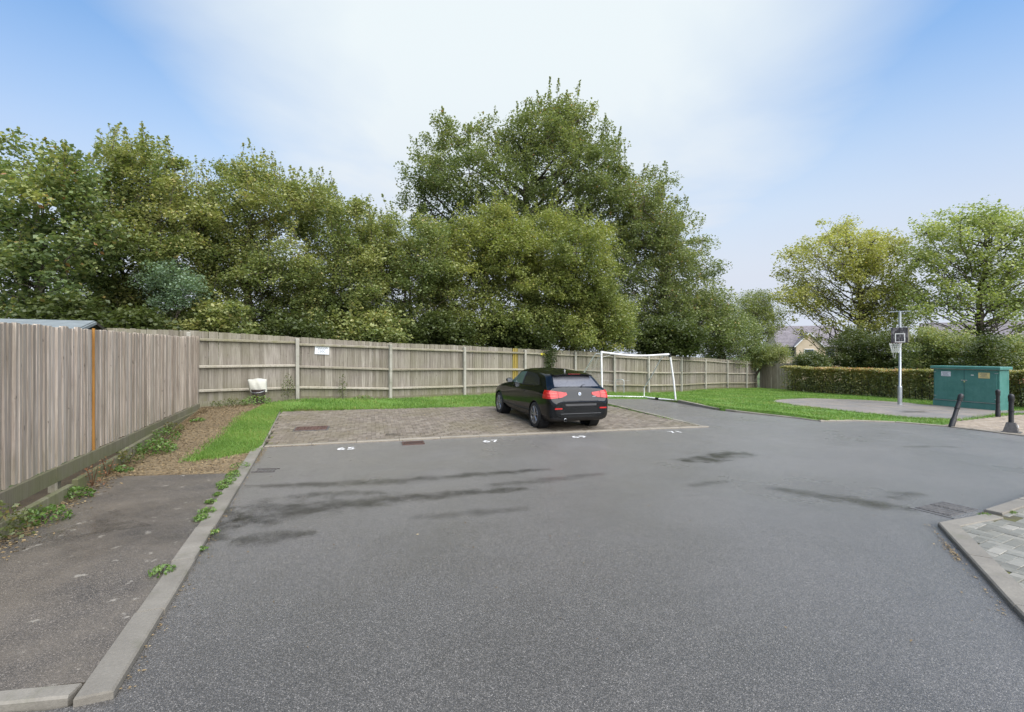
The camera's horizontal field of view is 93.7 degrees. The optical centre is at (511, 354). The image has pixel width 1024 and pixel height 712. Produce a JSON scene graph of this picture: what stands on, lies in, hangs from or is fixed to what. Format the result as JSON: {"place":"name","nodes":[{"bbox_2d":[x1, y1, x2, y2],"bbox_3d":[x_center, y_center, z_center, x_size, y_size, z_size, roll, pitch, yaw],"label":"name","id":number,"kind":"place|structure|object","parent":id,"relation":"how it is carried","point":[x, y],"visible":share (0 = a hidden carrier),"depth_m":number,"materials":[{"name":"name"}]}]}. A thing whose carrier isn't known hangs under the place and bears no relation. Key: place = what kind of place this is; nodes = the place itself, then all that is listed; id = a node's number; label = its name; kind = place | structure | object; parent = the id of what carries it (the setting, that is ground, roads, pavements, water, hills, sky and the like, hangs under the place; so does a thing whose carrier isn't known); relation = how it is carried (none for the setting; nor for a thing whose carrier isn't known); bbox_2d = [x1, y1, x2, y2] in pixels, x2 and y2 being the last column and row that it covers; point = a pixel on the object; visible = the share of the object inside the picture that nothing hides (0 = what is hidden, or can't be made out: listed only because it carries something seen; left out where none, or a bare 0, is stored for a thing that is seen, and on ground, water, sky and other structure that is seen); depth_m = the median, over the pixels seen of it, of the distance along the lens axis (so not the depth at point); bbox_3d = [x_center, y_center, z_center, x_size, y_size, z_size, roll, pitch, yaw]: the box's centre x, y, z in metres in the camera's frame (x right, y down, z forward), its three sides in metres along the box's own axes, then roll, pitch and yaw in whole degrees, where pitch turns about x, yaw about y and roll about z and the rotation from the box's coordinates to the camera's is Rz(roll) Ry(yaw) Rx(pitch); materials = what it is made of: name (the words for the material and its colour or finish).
{"place":"outdoors","nodes":[
{"label":"outdoors","id":0,"kind":"place"},
{"bbox_2d":[1,412,177,518],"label":"board","id":1,"kind":"object","parent":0,"point":[27,501],"visible":0.03,"depth_m":6.47,"materials":[{"name":"wood"}]},
{"bbox_2d":[0,473,233,690],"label":"path","id":2,"kind":"structure","parent":0,"point":[77,589],"depth_m":4.13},
{"bbox_2d":[0,500,35,538],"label":"weed","id":3,"kind":"object","parent":2,"relation":"on","point":[15,517],"visible":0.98,"depth_m":4.88,"materials":[{"name":"green plant"}]},
{"bbox_2d":[20,503,74,527],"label":"weed","id":4,"kind":"object","parent":2,"relation":"on","point":[53,507],"visible":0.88,"depth_m":5.34,"materials":[{"name":"green plant"}]},
{"bbox_2d":[64,486,95,499],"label":"weed","id":5,"kind":"object","parent":2,"relation":"on","point":[78,488],"visible":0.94,"depth_m":6.24,"materials":[{"name":"green plant"}]},
{"bbox_2d":[81,464,105,485],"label":"weed","id":6,"kind":"object","parent":2,"relation":"on","point":[92,483],"visible":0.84,"depth_m":6.77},
{"bbox_2d":[99,456,119,475],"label":"weed","id":7,"kind":"object","parent":2,"relation":"on","point":[108,466],"visible":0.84,"depth_m":7.32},
{"bbox_2d":[147,563,175,577],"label":"weed","id":8,"kind":"object","parent":2,"relation":"on","point":[158,568],"visible":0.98,"depth_m":4.06,"materials":[{"name":"green plant"}]},
{"bbox_2d":[191,513,209,521],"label":"weed","id":9,"kind":"object","parent":2,"relation":"on","point":[200,517],"visible":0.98,"depth_m":5.38,"materials":[{"name":"green plant"}]},
{"bbox_2d":[197,507,216,514],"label":"weed","id":10,"kind":"object","parent":2,"relation":"on","point":[207,510],"visible":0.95,"depth_m":5.63,"materials":[{"name":"green plant"}]},
{"bbox_2d":[204,498,216,503],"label":"weed","id":11,"kind":"object","parent":2,"relation":"on","point":[208,501],"visible":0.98,"depth_m":6.02,"materials":[{"name":"green plant"}]},
{"bbox_2d":[215,479,232,486],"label":"weed","id":12,"kind":"object","parent":2,"relation":"on","point":[226,483],"visible":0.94,"depth_m":6.83,"materials":[{"name":"green plant"}]},
{"bbox_2d":[105,403,264,475],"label":"leaf strewn path","id":13,"kind":"structure","parent":0,"point":[201,465],"depth_m":8.94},
{"bbox_2d":[111,465,133,472],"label":"weed","id":14,"kind":"object","parent":13,"relation":"on","point":[125,470],"visible":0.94,"depth_m":7.59,"materials":[{"name":"green plant"}]},
{"bbox_2d":[116,447,144,465],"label":"weed","id":15,"kind":"object","parent":13,"relation":"on","point":[131,455],"visible":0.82,"depth_m":8.07,"materials":[{"name":"green plant"}]},
{"bbox_2d":[0,403,261,559],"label":"leaf litter","id":16,"kind":"object","parent":13,"relation":"on","point":[133,461],"visible":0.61,"depth_m":8.18,"materials":[{"name":"plant"}]},
{"bbox_2d":[136,438,178,455],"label":"weed","id":17,"kind":"object","parent":13,"relation":"on","point":[149,444],"visible":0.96,"depth_m":8.91,"materials":[{"name":"green plant"}]},
{"bbox_2d":[152,426,181,441],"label":"weed","id":18,"kind":"object","parent":13,"relation":"on","point":[167,431],"visible":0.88,"depth_m":9.95,"materials":[{"name":"green plant"}]},
{"bbox_2d":[163,421,184,433],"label":"weed","id":19,"kind":"object","parent":13,"relation":"on","point":[178,427],"visible":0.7,"depth_m":10.78,"materials":[{"name":"green plant"}]},
{"bbox_2d":[189,417,204,421],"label":"weed","id":20,"kind":"object","parent":13,"relation":"on","point":[199,418],"visible":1,"depth_m":12.14,"materials":[{"name":"green plant"}]},
{"bbox_2d":[210,398,246,406],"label":"weed","id":21,"kind":"object","parent":13,"relation":"on","point":[232,402],"visible":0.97,"depth_m":14.51,"materials":[{"name":"green plant"}]},
{"bbox_2d":[241,394,270,404],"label":"weed","id":22,"kind":"object","parent":13,"relation":"on","point":[255,400],"visible":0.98,"depth_m":14.83,"materials":[{"name":"green plant"}]},
{"bbox_2d":[251,389,265,403],"bbox_3d":[-8.030,1.334,15.219,0.431,0.440,0.427,0,0,0],"label":"bucket","id":23,"kind":"object","parent":13,"relation":"on","point":[257,392],"visible":0.79,"depth_m":15.07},
{"bbox_2d":[247,378,266,391],"bbox_3d":[-8.087,0.987,15.235,0.604,0.451,0.200,0,0,-13],"label":"sack","id":24,"kind":"object","parent":23,"relation":"in","point":[257,384],"visible":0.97,"depth_m":15.18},
{"bbox_2d":[202,393,648,453],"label":"lawn","id":25,"kind":"structure","parent":0,"point":[298,401],"depth_m":15.76,"materials":[{"name":"plant"}]},
{"bbox_2d":[177,401,285,461],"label":"grass","id":26,"kind":"structure","parent":25,"relation":"on","point":[262,419],"depth_m":10.53,"materials":[{"name":"plant"}]},
{"bbox_2d":[337,374,347,398],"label":"weed","id":27,"kind":"object","parent":25,"relation":"on","point":[342,383],"visible":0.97,"depth_m":16.70,"materials":[{"name":"green plant"}]},
{"bbox_2d":[354,395,373,399],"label":"weed","id":28,"kind":"object","parent":25,"relation":"on","point":[363,398],"visible":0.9,"depth_m":17.05,"materials":[{"name":"green plant"}]},
{"bbox_2d":[273,392,646,409],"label":"grass","id":29,"kind":"structure","parent":25,"relation":"on","point":[486,398],"depth_m":16.38,"materials":[{"name":"plant"}]},
{"bbox_2d":[281,374,294,398],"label":"weed","id":30,"kind":"object","parent":29,"relation":"on","point":[287,387],"visible":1,"depth_m":15.74,"materials":[{"name":"green plant"}]},
{"bbox_2d":[584,351,676,399],"bbox_3d":[4.914,0.940,20.934,4.048,2.141,1.785,0,0,-5],"label":"football goal","id":31,"kind":"object","parent":25,"relation":"on","point":[662,355],"visible":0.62,"depth_m":20.27,"materials":[{"name":"white plastic"}]},
{"bbox_2d":[0,0,1023,356],"label":"sky","id":32,"kind":"structure","parent":0,"point":[777,118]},
{"bbox_2d":[8,356,1023,487],"bbox_3d":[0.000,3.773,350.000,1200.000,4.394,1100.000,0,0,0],"label":"ground","id":33,"kind":"structure","parent":0,"point":[758,380],"depth_m":58.47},
{"bbox_2d":[0,319,106,329],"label":"garden shed","id":34,"kind":"structure","parent":33,"relation":"on","point":[82,324],"depth_m":9.57,"materials":[{"name":"metal"}]},
{"bbox_2d":[0,287,129,327],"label":"understory shrub","id":35,"kind":"object","parent":33,"relation":"on","point":[68,308],"visible":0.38,"depth_m":14.63,"materials":[{"name":"green plant"}]},
{"bbox_2d":[0,126,133,318],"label":"maple tree","id":36,"kind":"object","parent":33,"relation":"on","point":[30,251],"visible":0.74,"depth_m":15.63,"materials":[{"name":"green plant"}]},
{"bbox_2d":[0,322,199,540],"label":"boarded fence","id":37,"kind":"object","parent":33,"relation":"on","point":[67,395],"visible":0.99,"depth_m":6.76,"materials":[{"name":"wood"}]},
{"bbox_2d":[95,303,181,333],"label":"understory shrub","id":38,"kind":"object","parent":33,"relation":"on","point":[143,318],"visible":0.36,"depth_m":15.68,"materials":[{"name":"green plant"}]},
{"bbox_2d":[73,121,228,331],"bbox_3d":[-14.377,-4.076,19.031,5.644,11.530,7.236,0,0,-28],"label":"field maple tree","id":39,"kind":"object","parent":33,"relation":"on","point":[143,211],"visible":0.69,"depth_m":17.85,"materials":[{"name":"green plant"}]},
{"bbox_2d":[123,257,216,329],"bbox_3d":[-12.315,-1.008,17.515,3.163,5.272,3.166,0,0,0],"label":"holly shrub","id":40,"kind":"object","parent":33,"relation":"on","point":[172,292],"visible":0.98,"depth_m":16.91,"materials":[{"name":"green plant"}]},
{"bbox_2d":[168,296,261,369],"bbox_3d":[-11.429,-0.339,18.402,4.642,3.951,3.412,0,0,35],"label":"understory shrub","id":41,"kind":"object","parent":33,"relation":"on","point":[226,316],"visible":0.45,"depth_m":17.36,"materials":[{"name":"green plant"}]},
{"bbox_2d":[182,137,331,335],"bbox_3d":[-10.931,-3.988,20.558,6.990,11.288,5.529,0,0,0],"label":"hornbeam tree","id":42,"kind":"object","parent":33,"relation":"on","point":[251,266],"visible":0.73,"depth_m":19.42,"materials":[{"name":"green plant"}]},
{"bbox_2d":[248,305,341,339],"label":"understory shrub","id":43,"kind":"object","parent":33,"relation":"on","point":[301,328],"visible":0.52,"depth_m":18.30,"materials":[{"name":"green plant"}]},
{"bbox_2d":[278,167,398,353],"bbox_3d":[-8.163,-3.568,22.025,6.230,10.538,5.780,0,0,0],"label":"hornbeam tree","id":44,"kind":"object","parent":33,"relation":"on","point":[346,269],"visible":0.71,"depth_m":20.68,"materials":[{"name":"green plant"}]},
{"bbox_2d":[319,307,414,351],"bbox_3d":[-6.451,-0.270,20.725,4.565,4.000,4.005,0,0,0],"label":"understory shrub","id":45,"kind":"object","parent":33,"relation":"on","point":[376,326],"visible":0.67,"depth_m":19.79,"materials":[{"name":"green plant"}]},
{"bbox_2d":[343,194,470,341],"bbox_3d":[-5.159,-3.112,23.787,6.364,9.849,6.196,0,0,0],"label":"hornbeam tree","id":46,"kind":"object","parent":33,"relation":"on","point":[403,267],"visible":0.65,"depth_m":22.55,"materials":[{"name":"green plant"}]},
{"bbox_2d":[105,328,756,406],"bbox_3d":[2.837,1.017,24.233,44.930,3.685,2.231,0,0,-38],"label":"panel fence","id":47,"kind":"object","parent":33,"relation":"on","point":[397,370],"visible":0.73,"depth_m":18.17,"materials":[{"name":"wood"}]},
{"bbox_2d":[315,346,328,354],"bbox_3d":[-6.596,-0.160,16.674,0.481,0.346,0.016,0,0,-32],"label":"notice board","id":48,"kind":"object","parent":47,"relation":"attached to","point":[321,350],"visible":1,"depth_m":16.66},
{"bbox_2d":[539,348,562,367],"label":"ivy","id":49,"kind":"object","parent":47,"relation":"attached to","point":[550,361],"visible":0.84,"depth_m":23.56,"materials":[{"name":"green plant"}]},
{"bbox_2d":[396,309,486,346],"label":"understory shrub","id":50,"kind":"object","parent":33,"relation":"on","point":[445,330],"visible":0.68,"depth_m":21.51,"materials":[{"name":"green plant"}]},
{"bbox_2d":[419,182,544,346],"bbox_3d":[-1.722,-3.687,25.077,6.930,11.308,6.821,0,0,0],"label":"hornbeam tree","id":51,"kind":"object","parent":33,"relation":"on","point":[497,246],"visible":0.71,"depth_m":23.67,"materials":[{"name":"green plant"}]},
{"bbox_2d":[392,76,635,293],"bbox_3d":[0.425,-9.365,37.217,18.624,23.230,12.229,0,0,0],"label":"oak tree","id":52,"kind":"object","parent":33,"relation":"on","point":[562,124],"visible":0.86,"depth_m":34.39,"materials":[{"name":"green plant"}]},
{"bbox_2d":[472,313,558,355],"bbox_3d":[0.020,-0.087,24.379,4.748,4.134,4.153,0,0,0],"label":"understory shrub","id":53,"kind":"object","parent":33,"relation":"on","point":[544,339],"visible":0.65,"depth_m":23.42,"materials":[{"name":"green plant"}]},
{"bbox_2d":[504,188,635,352],"bbox_3d":[3.183,-3.908,26.208,7.510,12.093,7.545,0,0,0],"label":"hornbeam tree","id":54,"kind":"object","parent":33,"relation":"on","point":[562,277],"visible":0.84,"depth_m":24.73,"materials":[{"name":"green plant"}]},
{"bbox_2d":[562,275,643,352],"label":"hornbeam tree","id":55,"kind":"object","parent":33,"relation":"on","point":[631,307],"visible":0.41,"depth_m":25.75,"materials":[{"name":"green plant"}]},
{"bbox_2d":[626,312,713,356],"bbox_3d":[9.724,-0.152,29.612,5.241,5.061,4.769,0,0,0],"label":"understory shrub","id":56,"kind":"object","parent":33,"relation":"on","point":[673,336],"visible":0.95,"depth_m":28.47,"materials":[{"name":"green plant"}]},
{"bbox_2d":[603,161,747,352],"bbox_3d":[11.941,-6.314,36.084,12.162,17.797,9.708,0,0,0],"label":"ash tree","id":57,"kind":"object","parent":33,"relation":"on","point":[660,234],"visible":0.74,"depth_m":33.95,"materials":[{"name":"green plant"}]},
{"bbox_2d":[684,289,771,368],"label":"field maple tree","id":58,"kind":"object","parent":33,"relation":"on","point":[717,352],"visible":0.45,"depth_m":36.13,"materials":[{"name":"green plant"}]},
{"bbox_2d":[729,288,788,386],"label":"willow tree","id":59,"kind":"object","parent":33,"relation":"on","point":[763,317],"visible":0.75,"depth_m":42.64,"materials":[{"name":"green plant"}]},
{"bbox_2d":[736,342,796,378],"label":"hawthorn tree","id":60,"kind":"object","parent":33,"relation":"on","point":[769,355],"visible":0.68,"depth_m":37.70,"materials":[{"name":"green plant"}]},
{"bbox_2d":[760,363,796,388],"bbox_3d":[20.516,1.740,36.981,0.167,2.139,3.690,0,0,-14],"label":"return fence","id":61,"kind":"object","parent":33,"relation":"on","point":[770,375],"visible":0.56,"depth_m":37.28,"materials":[{"name":"wood"}]},
{"bbox_2d":[765,325,840,380],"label":"house","id":62,"kind":"structure","parent":33,"relation":"on","point":[791,340],"depth_m":72.66,"materials":[{"name":"brick"}]},
{"bbox_2d":[791,349,833,371],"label":"garden bush","id":63,"kind":"object","parent":33,"relation":"on","point":[814,359],"visible":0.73,"depth_m":34.90,"materials":[{"name":"green plant"}]},
{"bbox_2d":[763,214,922,389],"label":"chestnut tree","id":64,"kind":"object","parent":33,"relation":"on","point":[858,273],"visible":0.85,"depth_m":44.78,"materials":[{"name":"green plant"}]},
{"bbox_2d":[818,325,884,389],"bbox_3d":[28.500,0.368,40.040,6.739,5.579,5.090,0,0,0],"label":"garden bush","id":65,"kind":"object","parent":33,"relation":"on","point":[845,354],"visible":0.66,"depth_m":39.23,"materials":[{"name":"green plant"}]},
{"bbox_2d":[855,329,917,387],"bbox_3d":[29.682,0.564,38.162,4.350,5.130,5.965,0,0,30],"label":"garden bush","id":66,"kind":"object","parent":33,"relation":"on","point":[880,361],"visible":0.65,"depth_m":37.14,"materials":[{"name":"green plant"}]},
{"bbox_2d":[780,365,1023,406],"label":"clipped hedge","id":67,"kind":"object","parent":33,"relation":"on","point":[812,381],"visible":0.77,"depth_m":27.62,"materials":[{"name":"green plant"}]},
{"bbox_2d":[887,325,953,394],"bbox_3d":[29.471,0.425,34.011,6.173,5.112,3.804,0,0,-35],"label":"garden bush","id":68,"kind":"object","parent":33,"relation":"on","point":[927,336],"visible":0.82,"depth_m":33.08,"materials":[{"name":"green plant"}]},
{"bbox_2d":[922,327,981,365],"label":"garden bush","id":69,"kind":"object","parent":33,"relation":"on","point":[956,345],"visible":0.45,"depth_m":32.14,"materials":[{"name":"green plant"}]},
{"bbox_2d":[884,195,1023,339],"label":"sycamore tree","id":70,"kind":"object","parent":33,"relation":"on","point":[986,294],"visible":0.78,"depth_m":40.76,"materials":[{"name":"green plant"}]},
{"bbox_2d":[917,321,1023,381],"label":"house","id":71,"kind":"structure","parent":33,"relation":"on","point":[1005,325],"depth_m":69.78,"materials":[{"name":"grey brick"}]},
{"bbox_2d":[949,331,1023,369],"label":"garden bush","id":72,"kind":"object","parent":33,"relation":"on","point":[989,351],"visible":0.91,"depth_m":29.02,"materials":[{"name":"green plant"}]},
{"bbox_2d":[997,332,1023,391],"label":"garden bush","id":73,"kind":"object","parent":33,"relation":"on","point":[1018,343],"visible":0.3,"depth_m":30.86,"materials":[{"name":"green plant"}]},
{"bbox_2d":[32,399,1023,711],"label":"car park","id":74,"kind":"structure","parent":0,"point":[698,585],"depth_m":4.02,"materials":[{"name":"asphalt"}]},
{"bbox_2d":[0,683,81,711],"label":"kerb","id":75,"kind":"structure","parent":74,"relation":"on","point":[39,698],"depth_m":2.59,"materials":[{"name":"concrete"}]},
{"bbox_2d":[73,448,261,706],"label":"kerb","id":76,"kind":"structure","parent":74,"relation":"on","point":[108,676],"depth_m":3.42,"materials":[{"name":"concrete"}]},
{"bbox_2d":[210,528,220,534],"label":"weed","id":77,"kind":"object","parent":76,"relation":"on","point":[215,530],"visible":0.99,"depth_m":5.04,"materials":[{"name":"green plant"}]},
{"bbox_2d":[225,472,241,478],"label":"weed","id":78,"kind":"object","parent":76,"relation":"on","point":[229,475],"visible":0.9,"depth_m":7.29,"materials":[{"name":"green plant"}]},
{"bbox_2d":[230,461,250,469],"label":"weed","id":79,"kind":"object","parent":76,"relation":"on","point":[239,465],"visible":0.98,"depth_m":7.91,"materials":[{"name":"green plant"}]},
{"bbox_2d":[200,546,208,551],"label":"weed","id":80,"kind":"object","parent":74,"relation":"on","point":[202,548],"visible":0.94,"depth_m":4.61,"materials":[{"name":"green plant"}]},
{"bbox_2d":[251,468,279,472],"bbox_3d":[-4.050,1.937,7.900,0.360,0.065,0.240,0,0,-5],"label":"sunken grate","id":81,"kind":"object","parent":74,"relation":"on","point":[257,471],"visible":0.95,"depth_m":7.89,"materials":[{"name":"metal"}]},
{"bbox_2d":[259,412,280,448],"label":"kerb","id":82,"kind":"structure","parent":74,"relation":"on","point":[265,442],"depth_m":11.04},
{"bbox_2d":[402,441,424,444],"bbox_3d":[-2.120,1.931,10.300,0.460,0.072,0.320,0,1,-16],"label":"drain grate","id":83,"kind":"object","parent":74,"relation":"on","point":[409,442],"visible":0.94,"depth_m":10.27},
{"bbox_2d":[266,406,697,444],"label":"parking bays","id":84,"kind":"object","parent":74,"relation":"attached to","point":[368,424],"visible":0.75,"depth_m":12.76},
{"bbox_2d":[292,426,329,431],"bbox_3d":[-4.895,1.828,11.720,0.800,0.069,0.500,0,2,-16],"label":"inspection cover","id":85,"kind":"object","parent":84,"relation":"on","point":[309,428],"visible":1,"depth_m":11.62,"materials":[{"name":"metal"}]},
{"bbox_2d":[287,406,685,438],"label":"leaf litter","id":86,"kind":"object","parent":84,"relation":"on","point":[491,423],"visible":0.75,"depth_m":13.03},
{"bbox_2d":[495,367,607,428],"bbox_3d":[0.931,1.135,13.820,1.971,1.550,4.340,1,1,-21],"label":"parked car","id":87,"kind":"object","parent":84,"relation":"on","point":[542,397],"visible":1,"depth_m":12.12,"materials":[{"name":"black paint"}]},
{"bbox_2d":[264,426,708,446],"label":"kerb","id":88,"kind":"structure","parent":74,"relation":"on","point":[442,437],"depth_m":11.06,"materials":[{"name":"concrete"}]},
{"bbox_2d":[120,428,1005,688],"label":"leaf litter","id":89,"kind":"object","parent":74,"relation":"on","point":[258,460],"visible":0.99,"depth_m":4.53,"materials":[{"name":"plant"}]},
{"bbox_2d":[608,403,702,425],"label":"kerb","id":90,"kind":"structure","parent":74,"relation":"on","point":[619,406],"depth_m":15.42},
{"bbox_2d":[683,452,742,461],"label":"puddle","id":91,"kind":"object","parent":74,"relation":"on","point":[712,455],"visible":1,"depth_m":9.03,"materials":[{"name":"black liquid"}]},
{"bbox_2d":[678,400,817,420],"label":"kerb","id":92,"kind":"structure","parent":74,"relation":"on","point":[698,405],"depth_m":16.88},
{"bbox_2d":[818,420,1023,435],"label":"kerb","id":93,"kind":"structure","parent":74,"relation":"on","point":[927,424],"depth_m":13.95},
{"bbox_2d":[908,500,983,518],"bbox_3d":[5.360,1.926,5.920,0.740,0.059,0.460,1,0,-25],"label":"manhole cover","id":94,"kind":"object","parent":74,"relation":"on","point":[947,509],"visible":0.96,"depth_m":5.87,"materials":[{"name":"metal"}]},
{"bbox_2d":[943,514,1003,526],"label":"kerb","id":95,"kind":"structure","parent":74,"relation":"on","point":[965,521],"depth_m":5.41,"materials":[{"name":"concrete"}]},
{"bbox_2d":[938,522,1023,620],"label":"kerb","id":96,"kind":"structure","parent":74,"relation":"on","point":[1005,585],"depth_m":4.16,"materials":[{"name":"concrete"}]},
{"bbox_2d":[984,497,1023,515],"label":"kerb","id":97,"kind":"structure","parent":74,"relation":"on","point":[1007,507],"depth_m":5.83,"materials":[{"name":"concrete"}]},
{"bbox_2d":[635,387,1023,424],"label":"lawn","id":98,"kind":"structure","parent":0,"point":[834,411],"depth_m":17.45,"materials":[{"name":"plant"}]},
{"bbox_2d":[930,365,1012,410],"bbox_3d":[18.655,1.377,19.579,0.780,1.775,2.396,0,0,-18],"label":"electricity cabinet","id":99,"kind":"object","parent":98,"relation":"on","point":[976,386],"visible":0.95,"depth_m":19.22,"materials":[{"name":"green metal"}]},
{"bbox_2d":[773,398,1023,419],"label":"basketball court","id":100,"kind":"object","parent":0,"point":[904,409],"visible":0.74,"depth_m":18.92,"materials":[{"name":"concrete"}]},
{"bbox_2d":[889,311,908,404],"bbox_3d":[16.599,0.185,20.537,0.741,4.095,0.729,0,0,38],"label":"basketball hoop","id":101,"kind":"object","parent":100,"relation":"on","point":[899,335],"visible":1,"depth_m":20.69,"materials":[{"name":"white paint"}]},
{"bbox_2d":[946,414,1023,433],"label":"pavement","id":102,"kind":"structure","parent":0,"point":[994,423],"depth_m":14.34,"materials":[{"name":"concrete"}]},
{"bbox_2d":[948,394,963,426],"bbox_3d":[12.618,1.656,13.649,0.135,1.130,0.133,21,-4,0],"label":"bollard","id":103,"kind":"object","parent":102,"relation":"on","point":[953,418],"visible":0.98,"depth_m":13.62,"materials":[{"name":"metal"}]},
{"bbox_2d":[995,389,1000,416],"bbox_3d":[16.443,1.731,16.243,0.135,1.080,0.133,-1,1,0],"label":"bollard","id":104,"kind":"object","parent":102,"relation":"on","point":[997,401],"visible":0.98,"depth_m":16.20,"materials":[{"name":"metal"}]},
{"bbox_2d":[1001,394,1021,433],"bbox_3d":[13.116,1.617,12.595,0.460,1.150,0.360,1,-1,-38],"label":"bollard","id":105,"kind":"object","parent":102,"relation":"on","point":[1010,426],"visible":0.96,"depth_m":12.54,"materials":[{"name":"black paint"}]},
{"bbox_2d":[961,508,1023,587],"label":"block paving","id":106,"kind":"structure","parent":0,"point":[1000,542],"depth_m":4.84,"materials":[{"name":"concrete"}]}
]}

